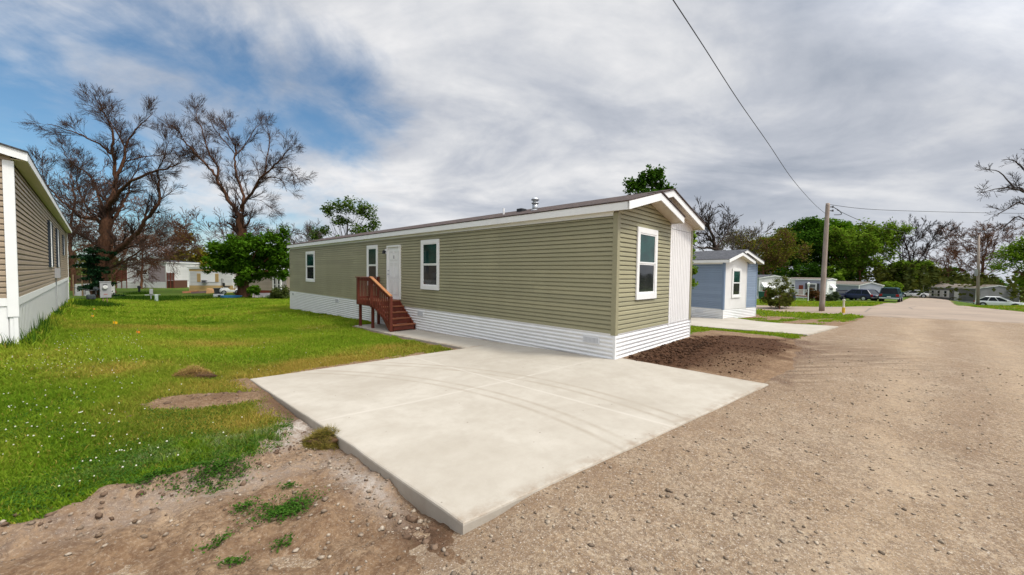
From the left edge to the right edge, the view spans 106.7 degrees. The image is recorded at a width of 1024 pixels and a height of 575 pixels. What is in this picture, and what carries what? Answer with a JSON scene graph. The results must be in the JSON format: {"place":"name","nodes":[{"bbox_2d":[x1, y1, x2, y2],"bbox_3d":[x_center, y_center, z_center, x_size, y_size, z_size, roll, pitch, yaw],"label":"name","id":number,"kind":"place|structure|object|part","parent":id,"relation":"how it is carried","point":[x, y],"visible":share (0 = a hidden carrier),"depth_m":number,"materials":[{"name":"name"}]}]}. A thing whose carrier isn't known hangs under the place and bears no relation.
{"place":"outdoors","nodes":[
{"label":"outdoors","id":0,"kind":"place"},
{"bbox_2d":[355,323,500,348],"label":"path","id":1,"kind":"structure","parent":0,"point":[452,341],"depth_m":11.83,"materials":[{"name":"concrete"}]},
{"bbox_2d":[355,276,415,331],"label":"porch steps","id":2,"kind":"structure","parent":1,"relation":"on","point":[390,309],"depth_m":14.00,"materials":[{"name":"red wood"}]},
{"bbox_2d":[250,343,767,534],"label":"driveway","id":3,"kind":"structure","parent":0,"point":[463,441],"depth_m":5.14,"materials":[{"name":"concrete"}]},
{"bbox_2d":[0,272,1023,574],"bbox_3d":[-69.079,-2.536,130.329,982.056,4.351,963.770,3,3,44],"label":"ground","id":4,"kind":"structure","parent":0,"point":[28,552],"depth_m":2.93,"materials":[{"name":"brown soil"}]},
{"bbox_2d":[0,143,71,344],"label":"mobile home","id":5,"kind":"object","parent":4,"relation":"on","point":[35,228],"visible":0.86,"depth_m":9.02,"materials":[{"name":"beige plastic"}]},
{"bbox_2d":[50,222,52,266],"bbox_3d":[-16.914,-1.576,13.952,0.850,1.660,0.038,3,3,42],"label":"window","id":6,"kind":"structure","parent":5,"relation":"in","point":[50,222],"depth_m":14.20,"materials":[{"name":"white plastic"}]},
{"bbox_2d":[35,150,147,290],"bbox_3d":[-52.878,-7.812,45.077,13.872,16.550,15.506,3,3,44],"label":"bare tree","id":7,"kind":"object","parent":4,"relation":"on","point":[72,190],"visible":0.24,"depth_m":45.65,"materials":[{"name":"red plant"}]},
{"bbox_2d":[85,287,98,299],"bbox_3d":[-23.180,0.605,20.999,0.240,1.286,0.530,3,3,42],"label":"gas meter","id":8,"kind":"object","parent":4,"relation":"on","point":[91,296],"visible":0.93,"depth_m":20.97,"materials":[{"name":"grey metal"}]},
{"bbox_2d":[72,275,114,295],"bbox_3d":[-42.882,-0.115,39.072,1.911,2.410,2.341,1,2,0],"label":"home","id":9,"kind":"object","parent":4,"relation":"on","point":[76,292],"depth_m":38.03,"materials":[{"name":"white"}]},
{"bbox_2d":[69,245,130,296],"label":"spruce tree","id":10,"kind":"object","parent":4,"relation":"on","point":[92,259],"visible":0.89,"depth_m":33.72,"materials":[{"name":"green plant"}]},
{"bbox_2d":[99,281,110,302],"bbox_3d":[-24.344,0.509,22.801,0.340,1.742,0.496,3,3,43],"label":"meter cabinet","id":11,"kind":"object","parent":4,"relation":"on","point":[105,289],"visible":0.95,"depth_m":22.73,"materials":[{"name":"grey metal"}]},
{"bbox_2d":[15,83,205,297],"bbox_3d":[-37.704,-9.618,36.603,25.362,21.809,11.971,2,2,19],"label":"bare tree","id":12,"kind":"object","parent":4,"relation":"on","point":[107,219],"visible":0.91,"depth_m":35.48,"materials":[{"name":"brown plant"}]},
{"bbox_2d":[116,270,139,287],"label":"deck","id":13,"kind":"structure","parent":4,"relation":"on","point":[126,284],"depth_m":53.05,"materials":[{"name":"brown"}]},
{"bbox_2d":[68,218,191,292],"bbox_3d":[-44.945,-3.706,43.355,12.763,8.658,13.798,3,3,44],"label":"bare tree","id":14,"kind":"object","parent":4,"relation":"on","point":[155,265],"visible":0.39,"depth_m":43.10,"materials":[{"name":"red plant"}]},
{"bbox_2d":[72,206,193,288],"bbox_3d":[-51.066,-5.534,52.109,13.507,11.474,13.356,3,3,44],"label":"bare tree","id":15,"kind":"object","parent":4,"relation":"on","point":[138,215],"visible":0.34,"depth_m":51.85,"materials":[{"name":"red plant"}]},
{"bbox_2d":[0,291,289,347],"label":"weeds","id":16,"kind":"object","parent":4,"relation":"on","point":[91,302],"visible":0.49,"depth_m":20.79,"materials":[{"name":"green plant"}]},
{"bbox_2d":[127,260,202,287],"bbox_3d":[-52.758,-1.958,59.980,5.880,4.619,10.270,1,2,0],"label":"mobile home","id":17,"kind":"object","parent":4,"relation":"on","point":[183,272],"visible":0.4,"depth_m":55.04,"materials":[{"name":"white"}]},
{"bbox_2d":[166,272,186,287],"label":"deck","id":18,"kind":"structure","parent":4,"relation":"on","point":[172,282],"depth_m":55.06,"materials":[{"name":"red wood"}]},
{"bbox_2d":[160,229,209,266],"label":"tree","id":19,"kind":"object","parent":4,"relation":"on","point":[195,256],"visible":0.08,"depth_m":61.19,"materials":[{"name":"green plant"}]},
{"bbox_2d":[170,362,217,378],"bbox_3d":[-5.625,1.507,6.733,0.742,0.324,0.752,3,3,44],"label":"turf clump","id":20,"kind":"object","parent":4,"relation":"on","point":[196,372],"visible":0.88,"depth_m":6.68,"materials":[{"name":"plant"}]},
{"bbox_2d":[191,291,205,293],"bbox_3d":[-35.865,0.528,43.906,1.800,0.310,0.320,-1,3,-45],"label":"scrap board","id":21,"kind":"object","parent":4,"relation":"on","point":[198,292],"visible":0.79,"depth_m":43.76,"materials":[{"name":"brown wood"}]},
{"bbox_2d":[206,288,213,293],"bbox_3d":[-34.785,0.373,44.174,1.100,0.628,0.297,-1,3,-31],"label":"scrap board","id":22,"kind":"object","parent":4,"relation":"on","point":[209,290],"visible":0.64,"depth_m":44.06,"materials":[{"name":"beige wood"}]},
{"bbox_2d":[187,267,235,292],"bbox_3d":[-36.668,-0.767,47.265,4.664,3.676,3.876,0,2,-20],"label":"mobile home","id":23,"kind":"object","parent":4,"relation":"on","point":[199,280],"visible":0.48,"depth_m":45.59,"materials":[{"name":"white"}]},
{"bbox_2d":[201,273,214,281],"bbox_3d":[-36.438,-1.173,45.602,1.400,1.000,0.038,0,2,-20],"label":"window","id":24,"kind":"structure","parent":23,"relation":"in","point":[209,277],"depth_m":45.63,"materials":[{"name":"white"}]},
{"bbox_2d":[213,288,220,293],"bbox_3d":[-33.467,0.407,43.327,0.920,0.700,0.680,-1,3,-38],"label":"storage tub","id":25,"kind":"object","parent":4,"relation":"on","point":[216,290],"visible":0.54,"depth_m":43.06,"materials":[{"name":"black plastic"}]},
{"bbox_2d":[159,206,284,258],"bbox_3d":[-37.867,-4.906,50.094,10.420,10.749,11.549,1,2,-7],"label":"bare tree","id":26,"kind":"object","parent":4,"relation":"on","point":[257,231],"visible":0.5,"depth_m":47.37,"materials":[{"name":"brown plant"}]},
{"bbox_2d":[219,279,237,293],"bbox_3d":[-32.360,-0.130,43.706,1.240,1.773,1.950,3,3,45],"label":"golf cart","id":27,"kind":"object","parent":4,"relation":"on","point":[224,289],"visible":0.81,"depth_m":43.08,"materials":[{"name":"white plastic"}]},
{"bbox_2d":[220,295,241,297],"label":"paddling pool","id":28,"kind":"structure","parent":4,"relation":"on","point":[229,296],"depth_m":37.53,"materials":[{"name":"blue plastic"}]},
{"bbox_2d":[0,442,463,574],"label":"rubble","id":29,"kind":"object","parent":4,"relation":"on","point":[270,567],"visible":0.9,"depth_m":2.96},
{"bbox_2d":[154,93,316,295],"bbox_3d":[-27.741,-9.804,40.684,17.231,21.706,10.264,1,2,-1],"label":"bare tree","id":30,"kind":"object","parent":4,"relation":"on","point":[240,229],"visible":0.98,"depth_m":39.68,"materials":[{"name":"brown plant"}]},
{"bbox_2d":[199,224,291,297],"bbox_3d":[-26.722,-2.604,38.370,9.161,7.628,5.094,1,2,-2],"label":"maple tree","id":31,"kind":"object","parent":4,"relation":"on","point":[231,256],"visible":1,"depth_m":37.70,"materials":[{"name":"green plant"}]},
{"bbox_2d":[246,285,261,297],"bbox_3d":[-25.529,0.466,37.508,1.215,1.546,1.256,2,2,27],"label":"shrub","id":32,"kind":"object","parent":4,"relation":"on","point":[254,289],"visible":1,"depth_m":37.44,"materials":[{"name":"green plant"}]},
{"bbox_2d":[253,293,269,297],"bbox_3d":[-25.607,0.796,39.023,1.700,0.430,0.590,-1,3,-33],"label":"panel sheet","id":33,"kind":"object","parent":4,"relation":"on","point":[263,294],"visible":0.43,"depth_m":39.08,"materials":[{"name":"white"}]},
{"bbox_2d":[236,268,288,292],"bbox_3d":[-31.264,-0.742,48.515,6.654,3.658,3.870,1,2,14],"label":"mobile home","id":34,"kind":"object","parent":4,"relation":"on","point":[265,285],"visible":0.06,"depth_m":46.43,"materials":[{"name":"beige"}]},
{"bbox_2d":[269,284,289,298],"bbox_3d":[-22.769,0.472,37.442,1.841,1.625,1.897,3,3,44],"label":"shrub","id":35,"kind":"object","parent":4,"relation":"on","point":[279,293],"visible":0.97,"depth_m":37.18,"materials":[{"name":"green plant"}]},
{"bbox_2d":[272,271,289,288],"bbox_3d":[-26.591,-0.311,44.326,1.233,3.254,2.870,1,2,0],"label":"entry porch","id":36,"kind":"object","parent":4,"relation":"on","point":[276,282],"visible":0.28,"depth_m":43.01,"materials":[{"name":"white wood"}]},
{"bbox_2d":[286,272,289,290],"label":"outbuilding","id":37,"kind":"structure","parent":4,"relation":"on","point":[288,282],"depth_m":44.02,"materials":[{"name":"white metal"}]},
{"bbox_2d":[261,218,328,251],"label":"bare tree","id":38,"kind":"object","parent":4,"relation":"on","point":[307,232],"visible":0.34,"depth_m":50.27,"materials":[{"name":"brown plant"}]},
{"bbox_2d":[299,424,339,449],"bbox_3d":[-2.144,1.773,4.383,0.639,0.423,0.598,3,3,44],"label":"turf clump","id":39,"kind":"object","parent":4,"relation":"on","point":[318,438],"visible":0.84,"depth_m":4.29,"materials":[{"name":"plant"}]},
{"bbox_2d":[307,195,380,239],"bbox_3d":[-20.571,-4.994,46.911,8.953,12.703,5.454,0,2,-19],"label":"tree","id":40,"kind":"object","parent":4,"relation":"on","point":[361,211],"visible":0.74,"depth_m":46.66,"materials":[{"name":"green plant"}]},
{"bbox_2d":[287,189,705,359],"bbox_3d":[-4.183,-0.542,17.658,23.055,4.940,4.884,3,3,44],"label":"mobile home","id":41,"kind":"object","parent":4,"relation":"on","point":[615,268],"visible":0.82,"depth_m":10.38,"materials":[{"name":"green plastic"}]},
{"bbox_2d":[306,251,314,281],"bbox_3d":[-11.317,-1.173,21.339,1.380,1.700,0.038,3,3,44],"label":"window","id":42,"kind":"structure","parent":41,"relation":"in","point":[310,255],"depth_m":21.30,"materials":[{"name":"white plastic"}]},
{"bbox_2d":[367,245,377,276],"bbox_3d":[-5.931,-0.935,16.140,0.980,1.710,0.038,3,3,44],"label":"window","id":43,"kind":"structure","parent":41,"relation":"in","point":[372,250],"depth_m":16.11,"materials":[{"name":"white plastic"}]},
{"bbox_2d":[386,245,400,299],"bbox_3d":[-4.629,-0.595,14.877,1.010,2.095,0.099,3,3,44],"label":"door","id":44,"kind":"structure","parent":41,"relation":"in","point":[393,252],"depth_m":14.88,"materials":[{"name":"white metal"}]},
{"bbox_2d":[420,239,439,289],"bbox_3d":[-2.846,-0.788,13.162,1.100,1.730,0.038,3,3,44],"label":"window","id":45,"kind":"structure","parent":41,"relation":"in","point":[430,249],"depth_m":13.16,"materials":[{"name":"white plastic"}]},
{"bbox_2d":[635,226,657,299],"bbox_3d":[3.298,-0.575,9.278,0.038,1.710,1.105,3,3,44],"label":"window","id":46,"kind":"structure","parent":41,"relation":"in","point":[647,239],"depth_m":9.26,"materials":[{"name":"white plastic"}]},
{"bbox_2d":[0,295,1023,523],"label":"grass","id":47,"kind":"structure","parent":4,"relation":"on","point":[201,333],"depth_m":6.68,"materials":[{"name":"green plant"}]},
{"bbox_2d":[0,333,329,567],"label":"clover","id":48,"kind":"object","parent":47,"relation":"on","point":[280,509],"depth_m":3.38,"materials":[{"name":"green plant"}]},
{"bbox_2d":[68,253,1023,302],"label":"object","id":49,"kind":"object","parent":4,"relation":"on","point":[928,276],"visible":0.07,"depth_m":75.54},
{"bbox_2d":[622,164,677,194],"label":"tree","id":50,"kind":"object","parent":4,"relation":"on","point":[651,180],"visible":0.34,"depth_m":43.57,"materials":[{"name":"green plant"}]},
{"bbox_2d":[690,231,698,322],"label":"tree","id":51,"kind":"object","parent":4,"relation":"on","point":[694,271],"visible":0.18,"depth_m":17.40,"materials":[{"name":"green plant"}]},
{"bbox_2d":[629,335,799,376],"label":"soil","id":52,"kind":"structure","parent":4,"relation":"on","point":[691,346],"depth_m":9.29,"materials":[{"name":"brown soil"}]},
{"bbox_2d":[692,197,741,250],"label":"bare tree","id":53,"kind":"object","parent":4,"relation":"on","point":[708,222],"visible":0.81,"depth_m":47.37,"materials":[{"name":"brown plant"}]},
{"bbox_2d":[691,249,764,318],"bbox_3d":[8.307,-0.250,29.357,4.100,4.574,18.495,-1,3,-33],"label":"mobile home","id":54,"kind":"object","parent":4,"relation":"on","point":[725,287],"visible":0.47,"depth_m":21.75,"materials":[{"name":"blue plastic"}]},
{"bbox_2d":[731,268,741,297],"bbox_3d":[12.752,-0.254,21.604,0.980,1.660,0.038,-1,3,-33],"label":"window","id":55,"kind":"structure","parent":54,"relation":"in","point":[736,272],"depth_m":21.60,"materials":[{"name":"white plastic"}]},
{"bbox_2d":[700,214,774,254],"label":"bare tree","id":56,"kind":"object","parent":4,"relation":"on","point":[733,238],"visible":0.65,"depth_m":55.14,"materials":[{"name":"brown plant"}]},
{"bbox_2d":[758,291,764,298],"bbox_3d":[30.195,0.954,46.089,0.680,0.980,0.710,2,3,33],"label":"wheelie bin","id":57,"kind":"object","parent":4,"relation":"on","point":[761,293],"visible":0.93,"depth_m":45.85,"materials":[{"name":"green plastic"}]},
{"bbox_2d":[711,222,814,274],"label":"tree","id":58,"kind":"object","parent":4,"relation":"on","point":[784,254],"visible":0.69,"depth_m":68.23,"materials":[{"name":"green plant"}]},
{"bbox_2d":[757,275,790,298],"bbox_3d":[35.864,-0.055,58.251,4.363,3.844,13.870,1,2,0],"label":"mobile home","id":59,"kind":"object","parent":4,"relation":"on","point":[762,280],"visible":0.25,"depth_m":52.01,"materials":[{"name":"white"}]},
{"bbox_2d":[758,276,797,308],"bbox_3d":[19.298,0.409,27.569,2.514,2.580,1.761,0,2,-14],"label":"shrub","id":60,"kind":"object","parent":4,"relation":"on","point":[787,299],"visible":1,"depth_m":27.43,"materials":[{"name":"green plant"}]},
{"bbox_2d":[752,215,832,277],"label":"tree","id":61,"kind":"object","parent":4,"relation":"on","point":[810,231],"visible":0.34,"depth_m":83.11,"materials":[{"name":"green plant"}]},
{"bbox_2d":[795,289,814,298],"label":"deck","id":62,"kind":"structure","parent":4,"relation":"on","point":[802,295],"depth_m":59.33,"materials":[{"name":"white wood"}]},
{"bbox_2d":[805,288,819,300],"bbox_3d":[34.954,0.922,43.990,1.629,1.814,1.647,0,3,-29],"label":"shrub","id":63,"kind":"object","parent":4,"relation":"on","point":[814,295],"visible":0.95,"depth_m":43.78,"materials":[{"name":"orange plant"}]},
{"bbox_2d":[790,277,836,297],"bbox_3d":[49.472,0.248,63.761,3.860,3.828,7.620,-1,3,-32],"label":"mobile home","id":64,"kind":"object","parent":4,"relation":"on","point":[799,282],"visible":0.31,"depth_m":61.85,"materials":[{"name":"white"}]},
{"bbox_2d":[809,283,816,289],"bbox_3d":[48.613,0.071,61.664,0.038,1.500,1.200,-1,3,-32],"label":"window","id":65,"kind":"structure","parent":64,"relation":"in","point":[812,285],"depth_m":61.48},
{"bbox_2d":[819,203,841,310],"bbox_3d":[20.354,-1.755,24.452,1.396,7.277,0.423,0,2,-18],"label":"utility pole","id":66,"kind":"object","parent":4,"relation":"on","point":[824,265],"visible":0.94,"depth_m":24.27,"materials":[{"name":"brown wood"}]},
{"bbox_2d":[673,0,821,210],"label":"power line","id":67,"kind":"object","parent":66,"relation":"attached to","point":[728,85],"visible":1,"depth_m":9.80,"materials":[{"name":"black plastic"}]},
{"bbox_2d":[837,210,973,237],"bbox_3d":[42.465,-5.674,37.908,51.116,2.211,0.713,-1,3,-33],"label":"power line","id":68,"kind":"object","parent":66,"relation":"attached to","point":[906,232],"visible":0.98,"depth_m":31.71,"materials":[{"name":"black plastic"}]},
{"bbox_2d":[830,204,1023,213],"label":"power line","id":69,"kind":"object","parent":66,"relation":"attached to","point":[921,211],"visible":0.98,"depth_m":26.87,"materials":[{"name":"black plastic"}]},
{"bbox_2d":[825,291,840,300],"bbox_3d":[38.624,1.166,45.946,1.966,1.494,1.268,2,2,19],"label":"shrub","id":70,"kind":"object","parent":4,"relation":"on","point":[835,295],"visible":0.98,"depth_m":45.78,"materials":[{"name":"green plant"}]},
{"bbox_2d":[801,217,870,280],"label":"tree","id":71,"kind":"object","parent":4,"relation":"on","point":[839,224],"visible":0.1,"depth_m":85.94,"materials":[{"name":"green plant"}]},
{"bbox_2d":[827,265,846,280],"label":"tree","id":72,"kind":"object","parent":4,"relation":"on","point":[837,275],"visible":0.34,"depth_m":75.43,"materials":[{"name":"green plant"}]},
{"bbox_2d":[842,299,844,312],"bbox_3d":[19.115,1.142,21.938,0.168,0.900,0.173,3,3,44],"label":"marker post","id":73,"kind":"object","parent":4,"relation":"on","point":[843,309],"visible":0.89,"depth_m":21.90,"materials":[{"name":"yellow plastic"}]},
{"bbox_2d":[832,290,858,299],"bbox_3d":[48.099,1.117,55.124,4.885,1.480,2.170,0,2,-19],"label":"parked car","id":74,"kind":"object","parent":4,"relation":"on","point":[841,292],"visible":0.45,"depth_m":54.51,"materials":[{"name":"paint"}]},
{"bbox_2d":[840,289,878,300],"bbox_3d":[48.239,1.015,53.062,2.170,1.610,4.785,0,2,-10],"label":"parked car","id":75,"kind":"object","parent":4,"relation":"on","point":[865,294],"visible":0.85,"depth_m":51.73,"materials":[{"name":"blue paint"}]},
{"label":"window","id":76,"kind":"part","parent":75,"relation":"part of","materials":[{"name":"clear glass"}]},
{"bbox_2d":[836,279,884,291],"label":"home","id":77,"kind":"structure","parent":4,"relation":"on","point":[845,285],"depth_m":63.78,"materials":[{"name":"white metal"}]},
{"bbox_2d":[813,216,916,280],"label":"tree","id":78,"kind":"object","parent":4,"relation":"on","point":[877,238],"visible":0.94,"depth_m":77.45,"materials":[{"name":"green plant"}]},
{"bbox_2d":[881,280,903,289],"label":"round shrub","id":79,"kind":"object","parent":4,"relation":"on","point":[895,284],"visible":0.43,"depth_m":71.25,"materials":[{"name":"green plant"}]},
{"bbox_2d":[861,265,941,292],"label":"tree","id":80,"kind":"object","parent":4,"relation":"on","point":[882,279],"visible":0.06,"depth_m":86.08,"materials":[{"name":"green plant"}]},
{"bbox_2d":[883,215,961,283],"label":"bare tree","id":81,"kind":"object","parent":4,"relation":"on","point":[912,260],"visible":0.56,"depth_m":80.16,"materials":[{"name":"brown plant"}]},
{"bbox_2d":[910,242,1000,281],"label":"bare tree","id":82,"kind":"object","parent":4,"relation":"on","point":[954,254],"visible":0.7,"depth_m":92.03,"materials":[{"name":"brown plant"}]},
{"bbox_2d":[923,283,1020,302],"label":"mobile home","id":83,"kind":"object","parent":4,"relation":"on","point":[985,290],"visible":0.59,"depth_m":69.57,"materials":[{"name":"grey"}]},
{"bbox_2d":[954,291,958,300],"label":"door","id":84,"kind":"structure","parent":83,"relation":"in","point":[955,293],"depth_m":71.15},
{"bbox_2d":[944,266,1008,285],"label":"tree","id":85,"kind":"object","parent":4,"relation":"on","point":[955,268],"visible":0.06,"depth_m":96.05,"materials":[{"name":"green plant"}]},
{"bbox_2d":[974,235,979,304],"bbox_3d":[63.321,-2.233,52.169,1.598,9.887,0.432,1,2,14],"label":"utility pole","id":86,"kind":"object","parent":4,"relation":"on","point":[977,272],"visible":0.88,"depth_m":51.99,"materials":[{"name":"wood"}]},
{"bbox_2d":[933,220,1023,282],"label":"bare tree","id":87,"kind":"object","parent":4,"relation":"on","point":[985,238],"visible":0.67,"depth_m":91.49,"materials":[{"name":"brown plant"}]},
{"bbox_2d":[973,296,1023,304],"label":"parked car","id":88,"kind":"object","parent":4,"relation":"on","point":[990,300],"visible":0.55,"depth_m":56.99,"materials":[{"name":"white paint"}]},
{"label":"window","id":89,"kind":"part","parent":88,"relation":"part of","materials":[{"name":"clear glass"}]},
{"bbox_2d":[974,148,1023,234],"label":"bare tree","id":90,"kind":"object","parent":4,"relation":"on","point":[1016,188],"visible":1,"depth_m":29.65,"materials":[{"name":"brown plant"}]},
{"bbox_2d":[986,234,1023,290],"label":"tree","id":91,"kind":"object","parent":4,"relation":"on","point":[1015,251],"visible":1,"depth_m":50.03,"materials":[{"name":"green plant"}]},
{"bbox_2d":[0,0,1023,282],"label":"sky","id":92,"kind":"structure","parent":0,"point":[420,111],"materials":[{"name":"white"}]},
{"bbox_2d":[106,316,1023,574],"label":"road","id":93,"kind":"structure","parent":0,"point":[943,347],"depth_m":3.45,"materials":[{"name":"beige gravel"}]},
{"bbox_2d":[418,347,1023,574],"bbox_3d":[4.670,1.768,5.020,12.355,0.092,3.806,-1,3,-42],"label":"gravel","id":94,"kind":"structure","parent":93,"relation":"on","point":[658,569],"depth_m":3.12,"materials":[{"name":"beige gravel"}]},
{"bbox_2d":[690,317,837,335],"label":"driveway","id":95,"kind":"structure","parent":0,"point":[759,326],"depth_m":15.56,"materials":[{"name":"concrete"}]},
{"bbox_2d":[756,297,1023,322],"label":"street","id":96,"kind":"structure","parent":0,"point":[926,308],"depth_m":23.62,"materials":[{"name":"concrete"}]},
{"bbox_2d":[879,287,903,301],"bbox_3d":[48.871,0.927,49.067,5.285,1.838,2.240,-1,3,-41],"label":"pickup truck","id":97,"kind":"object","parent":96,"relation":"on","point":[889,293],"visible":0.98,"depth_m":47.49,"materials":[{"name":"teal paint"}]},
{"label":"window","id":98,"kind":"part","parent":97,"relation":"part of","materials":[{"name":"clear glass"}]},
{"bbox_2d":[902,290,929,297],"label":"parked car","id":99,"kind":"object","parent":96,"relation":"on","point":[915,293],"visible":0.64,"depth_m":73.27,"materials":[{"name":"white paint"}]}
]}

